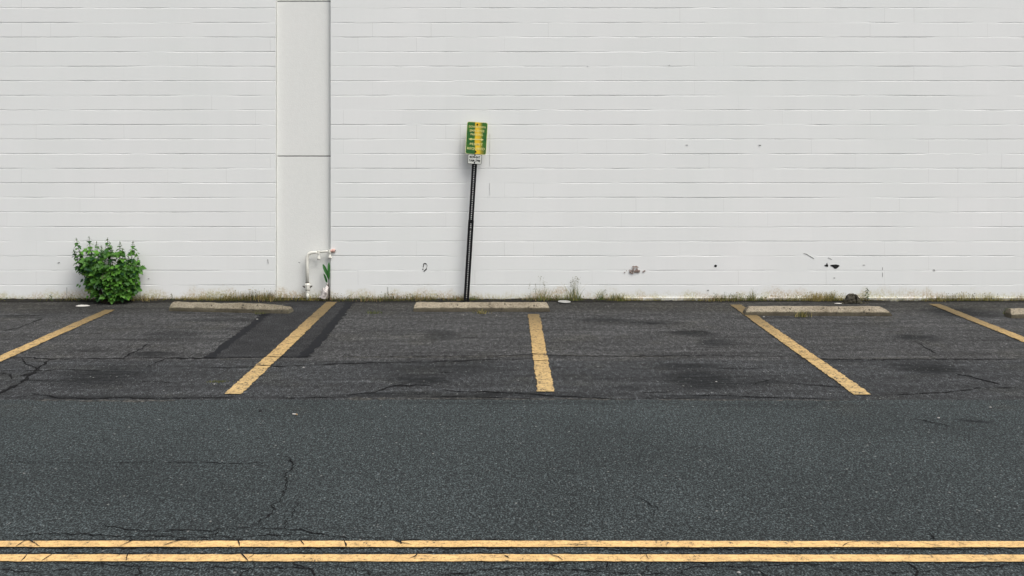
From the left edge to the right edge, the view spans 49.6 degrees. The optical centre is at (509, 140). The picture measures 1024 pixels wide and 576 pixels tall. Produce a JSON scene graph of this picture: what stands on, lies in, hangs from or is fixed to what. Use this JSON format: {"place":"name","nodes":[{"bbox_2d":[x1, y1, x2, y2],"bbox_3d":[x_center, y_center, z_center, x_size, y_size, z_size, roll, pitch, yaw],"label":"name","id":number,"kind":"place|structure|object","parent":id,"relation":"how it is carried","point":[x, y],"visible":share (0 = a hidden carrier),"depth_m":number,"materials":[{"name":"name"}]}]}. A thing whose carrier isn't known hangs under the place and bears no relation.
{"place":"outdoors","nodes":[
{"label":"outdoors","id":0,"kind":"place"},
{"bbox_2d":[0,400,1023,575],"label":"road","id":1,"kind":"structure","parent":0,"point":[550,470],"depth_m":7.25,"materials":[{"name":"grey asphalt"}]},
{"bbox_2d":[0,552,1023,561],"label":"road line","id":2,"kind":"object","parent":1,"relation":"on","point":[484,557],"visible":1,"depth_m":5.91,"materials":[{"name":"paint"}]},
{"bbox_2d":[0,537,1023,546],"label":"road line","id":3,"kind":"object","parent":1,"relation":"on","point":[395,543],"visible":1,"depth_m":6.12,"materials":[{"name":"paint"}]},
{"bbox_2d":[0,301,1023,402],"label":"parking lot","id":4,"kind":"structure","parent":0,"point":[135,352],"depth_m":11.61,"materials":[{"name":"grey asphalt"}]},
{"bbox_2d":[0,310,112,361],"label":"parking line","id":5,"kind":"object","parent":4,"relation":"on","point":[18,350],"visible":1,"depth_m":12.63,"materials":[{"name":"paint"}]},
{"bbox_2d":[169,301,293,313],"bbox_3d":[-3.632,2.177,14.470,1.628,0.113,0.203,0,0,8],"label":"wheel stop","id":6,"kind":"object","parent":4,"relation":"on","point":[222,307],"visible":1,"depth_m":14.40,"materials":[{"name":"concrete"}]},
{"bbox_2d":[225,302,335,393],"bbox_3d":[-2.427,2.223,12.501,0.258,0.004,5.544,0,0,0],"label":"parking line","id":7,"kind":"object","parent":4,"relation":"on","point":[244,383],"visible":1,"depth_m":11.57,"materials":[{"name":"paint"}]},
{"bbox_2d":[413,302,549,311],"bbox_3d":[-0.361,2.178,14.537,1.778,0.111,0.202,0,0,0],"label":"wheel stop","id":8,"kind":"object","parent":4,"relation":"on","point":[481,306],"visible":0.99,"depth_m":14.45,"materials":[{"name":"concrete"}]},
{"bbox_2d":[0,298,1023,302],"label":"soil strip","id":9,"kind":"object","parent":4,"relation":"on","point":[293,300],"visible":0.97,"depth_m":15.32,"materials":[{"name":"brown soil"}]},
{"bbox_2d":[72,237,146,303],"bbox_3d":[-5.491,1.780,15.181,0.972,0.917,0.444,0,0,0],"label":"bush","id":10,"kind":"object","parent":9,"relation":"on","point":[91,268],"visible":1,"depth_m":15.09,"materials":[{"name":"green plant"}]},
{"bbox_2d":[131,294,160,300],"bbox_3d":[-5.013,2.170,15.347,0.538,0.110,0.220,0,0,0],"label":"dry grass tuft","id":11,"kind":"object","parent":9,"relation":"on","point":[143,299],"visible":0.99,"depth_m":15.33,"materials":[{"name":"brown plant"}]},
{"bbox_2d":[245,293,280,301],"bbox_3d":[-3.397,2.160,15.341,0.543,0.130,0.204,0,0,0],"label":"dry grass tuft","id":12,"kind":"object","parent":9,"relation":"on","point":[273,297],"visible":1,"depth_m":15.33,"materials":[{"name":"brown plant"}]},
{"bbox_2d":[319,283,328,298],"bbox_3d":[-2.571,2.087,15.331,0.145,0.227,0.082,0,0,0],"label":"plastic bag","id":13,"kind":"object","parent":9,"relation":"on","point":[324,293],"visible":1,"depth_m":15.32,"materials":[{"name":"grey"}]},
{"bbox_2d":[323,263,329,300],"bbox_3d":[-2.534,1.962,15.336,0.107,0.542,0.062,0,0,0],"label":"broadleaf weed","id":14,"kind":"object","parent":9,"relation":"on","point":[325,269],"visible":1,"depth_m":15.35,"materials":[{"name":"green plant"}]},
{"bbox_2d":[340,294,383,301],"bbox_3d":[-2.019,2.175,15.349,0.637,0.100,0.201,0,0,0],"label":"dry grass tuft","id":15,"kind":"object","parent":9,"relation":"on","point":[366,298],"visible":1,"depth_m":15.32,"materials":[{"name":"brown plant"}]},
{"bbox_2d":[463,121,487,301],"bbox_3d":[-0.514,1.016,15.275,0.288,2.540,0.052,3,0,0],"label":"parking sign","id":16,"kind":"object","parent":9,"relation":"on","point":[476,141],"visible":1,"depth_m":15.26,"materials":[{"name":"metal"}]},
{"bbox_2d":[0,288,1023,301],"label":"ground weeds","id":17,"kind":"object","parent":9,"relation":"on","point":[248,298],"visible":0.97,"depth_m":15.36,"materials":[{"name":"green plant"}]},
{"bbox_2d":[534,276,552,300],"bbox_3d":[0.469,2.048,15.352,0.359,0.354,0.172,0,0,-31],"label":"grass tuft","id":18,"kind":"object","parent":9,"relation":"on","point":[539,298],"visible":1,"depth_m":15.34,"materials":[{"name":"plant"}]},
{"bbox_2d":[564,276,581,300],"bbox_3d":[0.899,2.054,15.366,0.408,0.341,0.185,0,0,0],"label":"grass tuft","id":19,"kind":"object","parent":9,"relation":"on","point":[574,297],"visible":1,"depth_m":15.34,"materials":[{"name":"plant"}]},
{"bbox_2d":[593,290,605,300],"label":"grass tuft","id":20,"kind":"object","parent":9,"relation":"on","point":[600,296],"visible":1,"depth_m":15.35,"materials":[{"name":"plant"}]},
{"bbox_2d":[608,292,626,300],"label":"grass tuft","id":21,"kind":"object","parent":9,"relation":"on","point":[615,298],"visible":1,"depth_m":15.35,"materials":[{"name":"plant"}]},
{"bbox_2d":[700,295,735,301],"bbox_3d":[2.883,2.180,15.347,0.493,0.090,0.164,0,0,0],"label":"dry grass tuft","id":22,"kind":"object","parent":9,"relation":"on","point":[716,298],"visible":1,"depth_m":15.33,"materials":[{"name":"brown plant"}]},
{"bbox_2d":[810,292,828,300],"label":"dry grass tuft","id":23,"kind":"object","parent":9,"relation":"on","point":[818,298],"visible":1,"depth_m":15.34,"materials":[{"name":"brown plant"}]},
{"bbox_2d":[820,290,837,300],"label":"dry grass tuft","id":24,"kind":"object","parent":9,"relation":"on","point":[831,295],"visible":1,"depth_m":15.34,"materials":[{"name":"brown plant"}]},
{"bbox_2d":[528,314,553,390],"bbox_3d":[0.308,2.223,12.008,0.196,0.003,4.372,0,0,0],"label":"parking line","id":25,"kind":"object","parent":4,"relation":"on","point":[542,371],"visible":1,"depth_m":11.46,"materials":[{"name":"paint"}]},
{"bbox_2d":[558,300,569,302],"bbox_3d":[0.755,2.215,15.230,0.176,0.013,0.176,2,2,0],"label":"cup lid","id":26,"kind":"object","parent":4,"relation":"on","point":[563,301],"visible":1,"depth_m":15.20,"materials":[{"name":"plastic"}]},
{"bbox_2d":[730,304,869,393],"bbox_3d":[3.053,2.223,12.363,0.249,0.003,5.313,0,0,0],"label":"parking line","id":27,"kind":"object","parent":4,"relation":"on","point":[851,386],"visible":0.95,"depth_m":11.46,"materials":[{"name":"paint"}]},
{"bbox_2d":[795,310,811,316],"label":"moss tuft","id":28,"kind":"object","parent":4,"relation":"on","point":[803,315],"visible":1,"depth_m":13.96,"materials":[{"name":"green plant"}]},
{"bbox_2d":[743,306,891,315],"bbox_3d":[3.933,2.177,14.186,1.852,0.113,0.202,0,0,1],"label":"wheel stop","id":29,"kind":"object","parent":4,"relation":"on","point":[818,310],"visible":0.99,"depth_m":14.11,"materials":[{"name":"concrete"}]},
{"bbox_2d":[841,293,868,303],"bbox_3d":[4.722,2.170,15.209,0.396,0.142,0.140,0,0,0],"label":"broken concrete","id":30,"kind":"object","parent":4,"relation":"on","point":[850,298],"visible":1,"depth_m":15.16,"materials":[{"name":"grey concrete"}]},
{"bbox_2d":[930,304,1023,341],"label":"parking line","id":31,"kind":"object","parent":4,"relation":"on","point":[990,326],"visible":1,"depth_m":13.54,"materials":[{"name":"paint"}]},
{"bbox_2d":[1004,308,1023,317],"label":"wheel stop","id":32,"kind":"object","parent":4,"relation":"on","point":[1014,312],"visible":1,"depth_m":13.93,"materials":[{"name":"concrete"}]},
{"label":"ground","id":33,"kind":"structure","parent":0,"visible":0},
{"bbox_2d":[0,0,1023,300],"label":"block wall","id":34,"kind":"structure","parent":33,"relation":"on","point":[674,150],"depth_m":15.40,"materials":[{"name":"paint"}]},
{"bbox_2d":[303,249,335,299],"bbox_3d":[-2.640,1.860,15.380,0.460,0.705,0.080,0,0,0],"label":"water pipe","id":35,"kind":"object","parent":34,"relation":"attached to","point":[307,286],"visible":1,"depth_m":15.36,"materials":[{"name":"metal"}]}
]}

